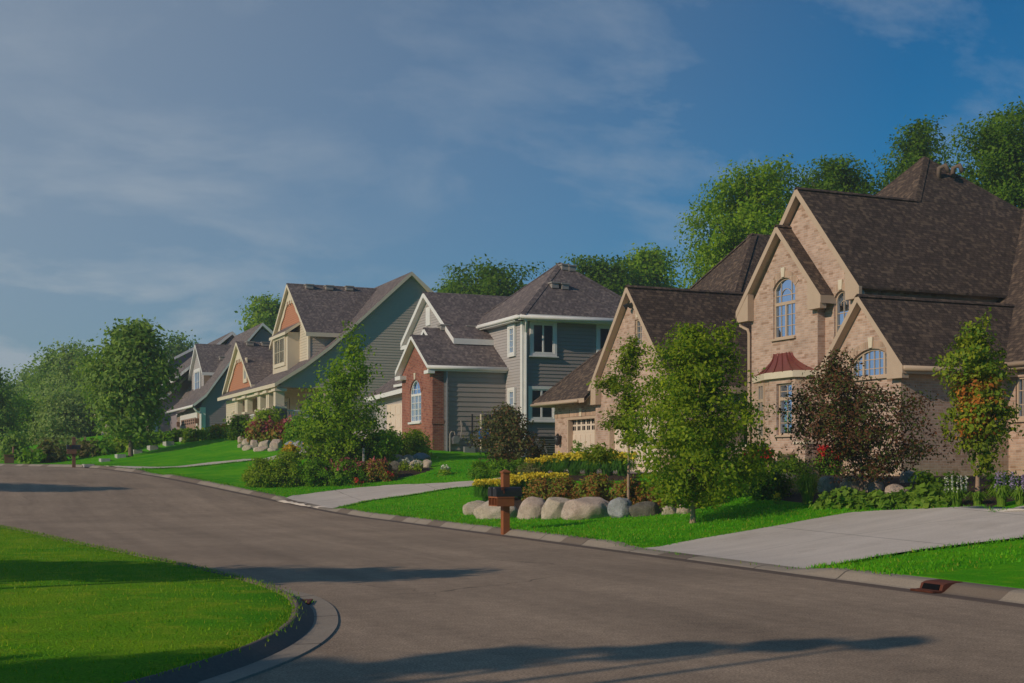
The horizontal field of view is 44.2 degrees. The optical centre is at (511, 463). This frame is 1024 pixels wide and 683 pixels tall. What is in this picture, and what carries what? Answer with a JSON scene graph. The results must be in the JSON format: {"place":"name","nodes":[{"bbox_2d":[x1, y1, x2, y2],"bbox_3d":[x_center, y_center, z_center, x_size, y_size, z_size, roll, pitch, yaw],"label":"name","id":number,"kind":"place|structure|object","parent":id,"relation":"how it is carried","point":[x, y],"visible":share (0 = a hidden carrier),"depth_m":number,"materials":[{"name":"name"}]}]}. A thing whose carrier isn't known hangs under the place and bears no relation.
{"place":"outdoors","nodes":[
{"label":"outdoors","id":0,"kind":"place"},
{"bbox_2d":[0,525,314,682],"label":"lawn","id":1,"kind":"structure","parent":0,"point":[51,617],"depth_m":11.96,"materials":[{"name":"green plant"}]},
{"bbox_2d":[275,463,649,507],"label":"driveway","id":2,"kind":"structure","parent":0,"point":[334,498],"depth_m":43.23,"materials":[{"name":"concrete"}]},
{"bbox_2d":[0,466,1023,682],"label":"road","id":3,"kind":"structure","parent":0,"point":[410,603],"depth_m":13.82,"materials":[{"name":"grey asphalt"}]},
{"bbox_2d":[1,526,338,682],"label":"kerb","id":4,"kind":"structure","parent":3,"relation":"on","point":[316,624],"depth_m":10.23,"materials":[{"name":"concrete"}]},
{"bbox_2d":[0,464,1023,607],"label":"kerb","id":5,"kind":"structure","parent":3,"relation":"on","point":[999,595],"depth_m":20.74,"materials":[{"name":"concrete"}]},
{"bbox_2d":[488,469,521,534],"bbox_3d":[-0.164,0.890,27.229,0.610,1.520,0.525,0,0,-23],"label":"mailbox","id":6,"kind":"object","parent":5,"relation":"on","point":[504,495],"visible":0.99,"depth_m":27.15,"materials":[{"name":"brown wood"}]},
{"bbox_2d":[910,579,961,593],"bbox_3d":[5.106,1.484,15.168,0.463,0.132,0.384,0,0,-23],"label":"storm drain","id":7,"kind":"object","parent":5,"relation":"on","point":[934,586],"visible":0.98,"depth_m":15.10,"materials":[{"name":"metal"}]},
{"bbox_2d":[0,428,1023,588],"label":"lawn","id":8,"kind":"structure","parent":0,"point":[1009,573],"depth_m":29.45,"materials":[{"name":"green plant"}]},
{"bbox_2d":[0,367,27,445],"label":"tree","id":9,"kind":"object","parent":8,"relation":"on","point":[7,416],"visible":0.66,"depth_m":87.89,"materials":[{"name":"green plant"}]},
{"bbox_2d":[0,430,32,461],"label":"bush","id":10,"kind":"object","parent":8,"relation":"on","point":[17,443],"visible":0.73,"depth_m":72.89,"materials":[{"name":"green plant"}]},
{"bbox_2d":[4,362,43,408],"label":"tree","id":11,"kind":"object","parent":8,"relation":"on","point":[24,377],"visible":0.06,"depth_m":123.33,"materials":[{"name":"green plant"}]},
{"bbox_2d":[2,393,48,445],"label":"tree","id":12,"kind":"object","parent":8,"relation":"on","point":[27,409],"visible":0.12,"depth_m":96.91,"materials":[{"name":"green plant"}]},
{"bbox_2d":[17,448,49,463],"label":"bush","id":13,"kind":"object","parent":8,"relation":"on","point":[36,456],"visible":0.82,"depth_m":66.46,"materials":[{"name":"green plant"}]},
{"bbox_2d":[13,342,68,416],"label":"tree","id":14,"kind":"object","parent":8,"relation":"on","point":[41,374],"visible":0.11,"depth_m":117.13,"materials":[{"name":"green plant"}]},
{"bbox_2d":[30,436,70,462],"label":"bush","id":15,"kind":"object","parent":8,"relation":"on","point":[53,451],"visible":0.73,"depth_m":67.92,"materials":[{"name":"green plant"}]},
{"bbox_2d":[29,339,88,412],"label":"tree","id":16,"kind":"object","parent":8,"relation":"on","point":[58,375],"visible":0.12,"depth_m":111.24,"materials":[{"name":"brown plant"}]},
{"bbox_2d":[19,388,100,445],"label":"tree","id":17,"kind":"object","parent":8,"relation":"on","point":[61,419],"visible":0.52,"depth_m":94.99,"materials":[{"name":"green plant"}]},
{"bbox_2d":[56,336,101,392],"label":"tree","id":18,"kind":"object","parent":8,"relation":"on","point":[81,356],"visible":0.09,"depth_m":109.22,"materials":[{"name":"green plant"}]},
{"bbox_2d":[76,437,99,457],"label":"bush","id":19,"kind":"object","parent":8,"relation":"on","point":[85,450],"visible":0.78,"depth_m":69.73,"materials":[{"name":"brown plant"}]},
{"bbox_2d":[88,436,120,457],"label":"bush","id":20,"kind":"object","parent":8,"relation":"on","point":[104,447],"visible":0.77,"depth_m":69.75,"materials":[{"name":"green plant"}]},
{"bbox_2d":[71,315,185,456],"bbox_3d":[-20.087,-3.953,66.179,5.397,7.507,5.771,0,0,3],"label":"round maple tree","id":21,"kind":"object","parent":8,"relation":"on","point":[132,372],"visible":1,"depth_m":64.92,"materials":[{"name":"green plant"}]},
{"bbox_2d":[146,347,193,432],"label":"brown house","id":22,"kind":"structure","parent":8,"relation":"on","point":[186,385],"depth_m":112.86,"materials":[{"name":"stone"}]},
{"bbox_2d":[159,329,199,359],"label":"tree","id":23,"kind":"object","parent":8,"relation":"on","point":[178,348],"visible":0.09,"depth_m":141.08,"materials":[{"name":"green plant"}]},
{"bbox_2d":[180,425,207,443],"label":"bush","id":24,"kind":"object","parent":8,"relation":"on","point":[190,435],"visible":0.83,"depth_m":70.49,"materials":[{"name":"green plant"}]},
{"bbox_2d":[162,323,272,430],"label":"slate house","id":25,"kind":"structure","parent":8,"relation":"on","point":[198,404],"depth_m":100.57,"materials":[{"name":"grey wood"}]},
{"bbox_2d":[205,423,229,439],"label":"bush","id":26,"kind":"object","parent":8,"relation":"on","point":[216,431],"visible":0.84,"depth_m":69.77,"materials":[{"name":"green plant"}]},
{"bbox_2d":[222,414,251,441],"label":"bush","id":27,"kind":"object","parent":8,"relation":"on","point":[235,428],"visible":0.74,"depth_m":66.61,"materials":[{"name":"green plant"}]},
{"bbox_2d":[238,415,276,443],"bbox_3d":[-12.549,-1.535,63.008,2.192,1.742,2.119,0,0,-23],"label":"flowering shrub","id":28,"kind":"object","parent":8,"relation":"on","point":[258,430],"visible":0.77,"depth_m":62.55,"materials":[{"name":"plant"}]},
{"bbox_2d":[234,291,281,330],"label":"tree","id":29,"kind":"object","parent":8,"relation":"on","point":[265,312],"visible":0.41,"depth_m":128.55,"materials":[{"name":"green plant"}]},
{"bbox_2d":[239,457,278,487],"bbox_3d":[-9.294,0.385,46.736,1.576,1.246,1.571,0,0,-3],"label":"bush","id":30,"kind":"object","parent":8,"relation":"on","point":[255,476],"visible":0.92,"depth_m":46.40,"materials":[{"name":"green plant"}]},
{"bbox_2d":[239,406,287,435],"bbox_3d":[-12.753,-2.007,65.048,2.581,1.993,2.686,0,0,-4],"label":"bush","id":31,"kind":"object","parent":8,"relation":"on","point":[264,414],"visible":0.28,"depth_m":64.80,"materials":[{"name":"green plant"}]},
{"bbox_2d":[264,415,293,443],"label":"flowering shrub","id":32,"kind":"object","parent":8,"relation":"on","point":[277,429],"visible":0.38,"depth_m":60.83,"materials":[{"name":"pink plant"}]},
{"bbox_2d":[265,451,305,487],"bbox_3d":[-8.361,0.304,46.803,1.821,1.477,1.784,0,0,-23],"label":"bush","id":33,"kind":"object","parent":8,"relation":"on","point":[287,466],"visible":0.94,"depth_m":46.48,"materials":[{"name":"green plant"}]},
{"bbox_2d":[282,412,317,443],"bbox_3d":[-10.124,-1.508,59.985,2.162,1.845,2.117,0,0,-23],"label":"bush","id":34,"kind":"object","parent":8,"relation":"on","point":[288,433],"visible":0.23,"depth_m":59.59,"materials":[{"name":"green plant"}]},
{"bbox_2d":[217,272,433,426],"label":"cape house","id":35,"kind":"structure","parent":8,"relation":"on","point":[279,369],"depth_m":75.64,"materials":[{"name":"beige"}]},
{"bbox_2d":[273,334,285,368],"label":"window","id":36,"kind":"structure","parent":35,"relation":"in","point":[282,338],"depth_m":77.54,"materials":[{"name":"beige glass"}]},
{"bbox_2d":[276,467,432,482],"bbox_3d":[-7.444,0.478,49.623,9.221,0.694,4.360,0,0,28],"label":"mulch bed","id":37,"kind":"object","parent":8,"relation":"on","point":[407,473],"visible":0.05,"depth_m":48.41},
{"bbox_2d":[295,456,333,486],"bbox_3d":[-7.342,0.349,46.752,1.554,1.262,1.616,0,0,1],"label":"bush","id":38,"kind":"object","parent":37,"relation":"on","point":[313,475],"visible":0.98,"depth_m":46.38,"materials":[{"name":"green plant"}]},
{"bbox_2d":[289,321,403,465],"bbox_3d":[-6.725,-2.617,50.233,4.648,6.206,4.624,0,0,35],"label":"birch tree","id":39,"kind":"object","parent":37,"relation":"on","point":[342,423],"visible":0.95,"depth_m":49.79,"materials":[{"name":"green plant"}]},
{"bbox_2d":[324,457,369,486],"bbox_3d":[-6.223,0.345,46.847,1.965,1.154,2.017,0,0,-23],"label":"spirea","id":40,"kind":"object","parent":37,"relation":"on","point":[344,473],"visible":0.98,"depth_m":46.39,"materials":[{"name":"green plant"}]},
{"bbox_2d":[354,456,401,482],"bbox_3d":[-4.977,0.259,47.048,1.800,1.093,1.687,0,0,6],"label":"spirea","id":41,"kind":"object","parent":37,"relation":"on","point":[377,469],"visible":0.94,"depth_m":46.62,"materials":[{"name":"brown plant"}]},
{"bbox_2d":[399,428,433,455],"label":"bush","id":42,"kind":"object","parent":8,"relation":"on","point":[415,442],"visible":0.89,"depth_m":53.64,"materials":[{"name":"green plant"}]},
{"bbox_2d":[463,459,491,479],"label":"bush","id":43,"kind":"object","parent":8,"relation":"on","point":[478,470],"visible":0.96,"depth_m":44.71,"materials":[{"name":"green plant"}]},
{"bbox_2d":[432,253,549,295],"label":"tree","id":44,"kind":"object","parent":8,"relation":"on","point":[489,283],"visible":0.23,"depth_m":93.06,"materials":[{"name":"green plant"}]},
{"bbox_2d":[364,262,621,456],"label":"grey house","id":45,"kind":"structure","parent":8,"relation":"on","point":[464,357],"depth_m":57.30,"materials":[{"name":"grey wood"}]},
{"bbox_2d":[387,403,401,434],"bbox_3d":[-5.834,-1.671,63.607,0.058,2.658,3.100,0,0,-23],"label":"garage door","id":46,"kind":"structure","parent":45,"relation":"in","point":[395,409],"depth_m":63.69,"materials":[{"name":"beige wood"}]},
{"bbox_2d":[408,380,421,423],"bbox_3d":[-4.468,-2.845,58.534,0.210,2.050,1.720,0,0,-23],"label":"window","id":47,"kind":"structure","parent":45,"relation":"in","point":[415,392],"depth_m":58.70,"materials":[{"name":"white glass"}]},
{"bbox_2d":[507,324,515,356],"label":"window","id":48,"kind":"structure","parent":45,"relation":"in","point":[511,329],"depth_m":56.98,"materials":[{"name":"white glass"}]},
{"bbox_2d":[528,386,554,422],"bbox_3d":[1.360,-2.625,56.276,1.480,1.610,0.170,0,0,-23],"label":"window","id":49,"kind":"structure","parent":45,"relation":"in","point":[542,388],"depth_m":56.18,"materials":[{"name":"white wood"}]},
{"bbox_2d":[528,321,558,357],"bbox_3d":[1.411,-5.535,56.297,1.430,1.610,0.170,0,0,-23],"label":"window","id":50,"kind":"structure","parent":45,"relation":"in","point":[553,354],"depth_m":56.32,"materials":[{"name":"white wood"}]},
{"bbox_2d":[473,500,517,518],"bbox_3d":[-0.387,1.242,31.716,1.088,0.681,0.749,0,0,30],"label":"boulder","id":51,"kind":"object","parent":8,"relation":"on","point":[485,510],"visible":0.53,"depth_m":31.47,"materials":[{"name":"grey stone"}]},
{"bbox_2d":[555,470,638,480],"bbox_3d":[2.397,0.391,43.481,3.383,0.435,8.777,0,0,-33],"label":"mulch bed","id":52,"kind":"object","parent":8,"relation":"on","point":[582,476],"visible":0.17,"depth_m":41.12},
{"bbox_2d":[485,458,516,477],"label":"bush","id":53,"kind":"object","parent":52,"relation":"on","point":[495,468],"visible":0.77,"depth_m":44.45,"materials":[{"name":"green plant"}]},
{"bbox_2d":[462,401,549,464],"bbox_3d":[-0.133,-0.886,45.995,3.109,2.743,3.116,0,0,12],"label":"crabapple tree","id":54,"kind":"object","parent":52,"relation":"on","point":[510,432],"visible":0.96,"depth_m":45.60,"materials":[{"name":"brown plant"}]},
{"bbox_2d":[554,451,584,474],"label":"daylily","id":55,"kind":"object","parent":52,"relation":"on","point":[569,463],"visible":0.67,"depth_m":42.73,"materials":[{"name":"green plant"}]},
{"bbox_2d":[571,452,600,475],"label":"daylily","id":56,"kind":"object","parent":52,"relation":"on","point":[588,471],"visible":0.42,"depth_m":42.04,"materials":[{"name":"green plant"}]},
{"bbox_2d":[606,451,637,475],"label":"daylily","id":57,"kind":"object","parent":52,"relation":"on","point":[619,466],"visible":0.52,"depth_m":41.03,"materials":[{"name":"green plant"}]},
{"bbox_2d":[555,252,652,295],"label":"tree","id":58,"kind":"object","parent":8,"relation":"on","point":[600,272],"visible":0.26,"depth_m":90.51,"materials":[{"name":"green plant"}]},
{"bbox_2d":[514,495,701,512],"bbox_3d":[1.357,1.116,33.229,4.177,0.575,11.101,0,0,-35],"label":"mulch bed","id":59,"kind":"object","parent":8,"relation":"on","point":[517,502],"visible":0.02,"depth_m":35.38,"materials":[{"name":"brown"}]},
{"bbox_2d":[470,478,497,501],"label":"daylily","id":60,"kind":"object","parent":59,"relation":"on","point":[482,493],"visible":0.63,"depth_m":37.26,"materials":[{"name":"green plant"}]},
{"bbox_2d":[517,496,544,518],"bbox_3d":[0.546,1.165,30.882,0.735,0.692,0.570,0,0,-23],"label":"boulder","id":61,"kind":"object","parent":59,"relation":"on","point":[530,507],"visible":0.54,"depth_m":30.69,"materials":[{"name":"grey stone"}]},
{"bbox_2d":[521,478,553,501],"bbox_3d":[0.809,0.815,35.192,1.290,0.864,1.189,0,0,-23],"label":"barberry","id":62,"kind":"object","parent":59,"relation":"on","point":[538,488],"visible":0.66,"depth_m":34.94,"materials":[{"name":"brown plant"}]},
{"bbox_2d":[541,497,569,518],"bbox_3d":[1.120,1.166,30.435,0.790,0.698,0.559,0,0,-23],"label":"boulder","id":63,"kind":"object","parent":59,"relation":"on","point":[552,507],"visible":0.49,"depth_m":30.21,"materials":[{"name":"grey stone"}]},
{"bbox_2d":[547,475,580,499],"bbox_3d":[1.451,0.752,34.406,1.055,0.877,1.023,0,0,1],"label":"barberry","id":64,"kind":"object","parent":59,"relation":"on","point":[564,487],"visible":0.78,"depth_m":34.16,"materials":[{"name":"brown plant"}]},
{"bbox_2d":[561,497,609,519],"bbox_3d":[1.834,1.140,29.733,1.194,0.686,0.915,0,0,-23],"label":"boulder","id":65,"kind":"object","parent":59,"relation":"on","point":[583,508],"visible":0.73,"depth_m":29.42,"materials":[{"name":"grey stone"}]},
{"bbox_2d":[572,473,615,501],"bbox_3d":[2.258,0.711,32.975,1.304,0.948,1.436,0,0,-23],"label":"barberry","id":66,"kind":"object","parent":59,"relation":"on","point":[595,485],"visible":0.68,"depth_m":32.73,"materials":[{"name":"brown plant"}]},
{"bbox_2d":[579,333,650,499],"bbox_3d":[2.596,-0.984,30.928,1.773,4.474,1.415,0,0,-14],"label":"honey locust tree","id":67,"kind":"object","parent":59,"relation":"on","point":[630,353],"visible":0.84,"depth_m":30.89,"materials":[{"name":"green plant"}]},
{"bbox_2d":[609,476,659,504],"bbox_3d":[3.094,0.734,31.448,1.388,0.878,1.314,0,0,8],"label":"barberry","id":68,"kind":"object","parent":59,"relation":"on","point":[637,495],"visible":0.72,"depth_m":31.14,"materials":[{"name":"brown plant"}]},
{"bbox_2d":[629,501,659,516],"bbox_3d":[3.023,1.099,28.903,0.654,0.463,0.518,0,0,21],"label":"boulder","id":69,"kind":"object","parent":59,"relation":"on","point":[646,508],"visible":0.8,"depth_m":28.71,"materials":[{"name":"grey stone"}]},
{"bbox_2d":[607,497,631,517],"bbox_3d":[2.497,1.093,29.142,0.541,0.617,0.428,0,0,31],"label":"boulder","id":70,"kind":"object","parent":8,"relation":"on","point":[617,507],"visible":0.83,"depth_m":28.98,"materials":[{"name":"grey stone"}]},
{"bbox_2d":[612,243,686,287],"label":"tree","id":71,"kind":"object","parent":8,"relation":"on","point":[654,267],"visible":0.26,"depth_m":93.72,"materials":[{"name":"green plant"}]},
{"bbox_2d":[613,318,797,522],"bbox_3d":[4.062,-0.809,26.084,3.948,4.407,3.841,0,0,3],"label":"maple tree","id":72,"kind":"object","parent":8,"relation":"on","point":[702,452],"visible":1,"depth_m":25.69,"materials":[{"name":"green plant"}]},
{"bbox_2d":[671,153,813,288],"bbox_3d":[13.379,-8.148,65.919,9.795,15.644,9.274,0,0,-3],"label":"tree","id":73,"kind":"object","parent":8,"relation":"on","point":[746,211],"visible":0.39,"depth_m":64.94,"materials":[{"name":"green plant"}]},
{"bbox_2d":[530,156,1023,475],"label":"brick house","id":74,"kind":"structure","parent":8,"relation":"on","point":[898,279],"depth_m":39.38,"materials":[{"name":"brown brick"}]},
{"bbox_2d":[573,419,594,451],"bbox_3d":[2.846,-0.596,48.153,0.058,2.308,2.450,0,0,-23],"label":"garage door","id":75,"kind":"structure","parent":74,"relation":"in","point":[583,429],"depth_m":48.26,"materials":[{"name":"beige wood"}]},
{"bbox_2d":[614,413,656,471],"bbox_3d":[4.424,-0.611,44.097,0.058,2.338,3.650,0,0,-23],"label":"garage door","id":76,"kind":"structure","parent":74,"relation":"in","point":[616,437],"depth_m":44.07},
{"bbox_2d":[757,383,764,438],"bbox_3d":[8.007,-1.670,40.500,0.056,1.760,0.660,0,0,-5],"label":"window","id":77,"kind":"structure","parent":74,"relation":"in","point":[760,387],"depth_m":40.48,"materials":[{"name":"clear glass"}]},
{"bbox_2d":[773,383,792,436],"bbox_3d":[8.453,-1.640,39.019,0.260,1.660,0.920,0,0,-23],"label":"window","id":78,"kind":"structure","parent":74,"relation":"in","point":[783,388],"depth_m":39.18,"materials":[{"name":"clear glass"}]},
{"bbox_2d":[770,278,795,341],"bbox_3d":[8.633,-4.885,39.918,0.220,1.970,1.290,0,0,-23],"label":"window","id":79,"kind":"structure","parent":74,"relation":"in","point":[785,289],"depth_m":40.02,"materials":[{"name":"blue glass"}]},
{"bbox_2d":[836,291,848,333],"bbox_3d":[9.947,-4.310,37.756,0.070,1.720,0.700,0,0,-23],"label":"window","id":80,"kind":"structure","parent":74,"relation":"in","point":[842,306],"depth_m":37.89,"materials":[{"name":"clear glass"}]},
{"bbox_2d":[847,349,886,381],"bbox_3d":[10.163,-2.795,35.569,0.220,0.870,1.970,0,0,-23],"label":"window","id":81,"kind":"structure","parent":74,"relation":"in","point":[874,360],"depth_m":35.66,"materials":[{"name":"clear glass"}]},
{"bbox_2d":[1010,377,1023,421],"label":"window","id":82,"kind":"structure","parent":74,"relation":"in","point":[1020,380],"depth_m":35.64,"materials":[{"name":"clear glass"}]},
{"bbox_2d":[809,490,841,509],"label":"hosta","id":83,"kind":"object","parent":8,"relation":"on","point":[825,501],"visible":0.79,"depth_m":25.71,"materials":[{"name":"green plant"}]},
{"bbox_2d":[784,152,902,199],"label":"tree","id":84,"kind":"object","parent":8,"relation":"on","point":[839,175],"visible":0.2,"depth_m":70.82,"materials":[{"name":"green plant"}]},
{"bbox_2d":[747,475,1023,506],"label":"mulch bed","id":85,"kind":"object","parent":8,"relation":"on","point":[797,497],"visible":0.15,"depth_m":27.94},
{"bbox_2d":[743,472,771,500],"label":"shrub","id":86,"kind":"object","parent":85,"relation":"on","point":[758,492],"visible":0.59,"depth_m":28.90,"materials":[{"name":"green plant"}]},
{"bbox_2d":[761,467,797,499],"bbox_3d":[6.093,0.491,28.836,0.881,0.898,0.879,0,0,-4],"label":"shrub","id":87,"kind":"object","parent":85,"relation":"on","point":[783,488],"visible":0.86,"depth_m":28.72,"materials":[{"name":"green plant"}]},
{"bbox_2d":[773,453,817,474],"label":"shrub","id":88,"kind":"object","parent":85,"relation":"on","point":[794,462],"visible":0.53,"depth_m":36.63,"materials":[{"name":"green plant"}]},
{"bbox_2d":[793,442,820,474],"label":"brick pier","id":89,"kind":"structure","parent":85,"relation":"on","point":[802,455],"depth_m":36.80,"materials":[{"name":"beige brick"}]},
{"bbox_2d":[792,474,825,503],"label":"upright perennial","id":90,"kind":"object","parent":85,"relation":"on","point":[806,484],"visible":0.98,"depth_m":26.90,"materials":[{"name":"green plant"}]},
{"bbox_2d":[813,444,846,474],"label":"rose bush","id":91,"kind":"object","parent":85,"relation":"on","point":[818,463],"visible":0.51,"depth_m":36.72,"materials":[{"name":"green plant"}]},
{"bbox_2d":[830,486,864,508],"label":"hosta","id":92,"kind":"object","parent":85,"relation":"on","point":[843,494],"visible":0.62,"depth_m":25.46,"materials":[{"name":"green plant"}]},
{"bbox_2d":[845,489,875,510],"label":"hosta","id":93,"kind":"object","parent":85,"relation":"on","point":[856,502],"visible":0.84,"depth_m":24.95,"materials":[{"name":"green plant"}]},
{"bbox_2d":[772,347,958,490],"bbox_3d":[7.709,-0.851,27.116,3.873,3.392,5.065,0,0,26],"label":"crabapple tree","id":94,"kind":"object","parent":85,"relation":"on","point":[840,419],"visible":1,"depth_m":26.71,"materials":[{"name":"brown plant"}]},
{"bbox_2d":[877,489,909,509],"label":"hosta","id":95,"kind":"object","parent":85,"relation":"on","point":[887,500],"visible":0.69,"depth_m":24.25,"materials":[{"name":"green plant"}]},
{"bbox_2d":[893,487,921,508],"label":"hosta","id":96,"kind":"object","parent":85,"relation":"on","point":[909,502],"visible":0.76,"depth_m":23.98,"materials":[{"name":"green plant"}]},
{"bbox_2d":[903,467,938,490],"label":"shrub","id":97,"kind":"object","parent":85,"relation":"on","point":[920,478],"visible":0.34,"depth_m":25.55,"materials":[{"name":"green plant"}]},
{"bbox_2d":[914,482,951,508],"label":"hosta","id":98,"kind":"object","parent":85,"relation":"on","point":[931,497],"visible":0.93,"depth_m":23.64,"materials":[{"name":"green plant"}]},
{"bbox_2d":[927,471,972,496],"bbox_3d":[8.625,0.480,24.872,0.855,0.673,0.884,0,0,-23],"label":"shrub","id":99,"kind":"object","parent":85,"relation":"on","point":[943,481],"visible":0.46,"depth_m":24.72,"materials":[{"name":"green plant"}]},
{"bbox_2d":[942,475,968,506],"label":"spiked perennial","id":100,"kind":"object","parent":85,"relation":"on","point":[956,498],"visible":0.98,"depth_m":23.43,"materials":[{"name":"green plant"}]},
{"bbox_2d":[928,307,1023,490],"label":"young maple","id":101,"kind":"object","parent":85,"relation":"on","point":[979,400],"visible":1,"depth_m":25.05,"materials":[{"name":"green plant"}]},
{"bbox_2d":[977,469,1023,496],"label":"shrub","id":102,"kind":"object","parent":85,"relation":"on","point":[991,477],"visible":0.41,"depth_m":24.02,"materials":[{"name":"green plant"}]},
{"bbox_2d":[986,472,1015,506],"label":"spiked perennial","id":103,"kind":"object","parent":85,"relation":"on","point":[1000,491],"visible":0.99,"depth_m":22.69,"materials":[{"name":"green plant"}]},
{"bbox_2d":[870,114,962,190],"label":"tree","id":104,"kind":"object","parent":8,"relation":"on","point":[919,145],"visible":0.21,"depth_m":73.38,"materials":[{"name":"green plant"}]},
{"bbox_2d":[912,96,1023,208],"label":"tree","id":105,"kind":"object","parent":8,"relation":"on","point":[999,148],"visible":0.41,"depth_m":62.26,"materials":[{"name":"green plant"}]},
{"bbox_2d":[0,0,1023,383],"label":"sky","id":106,"kind":"structure","parent":0,"point":[176,162],"materials":[{"name":"blue"}]},
{"bbox_2d":[647,506,1023,567],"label":"driveway","id":107,"kind":"structure","parent":0,"point":[834,538],"depth_m":21.21,"materials":[{"name":"concrete"}]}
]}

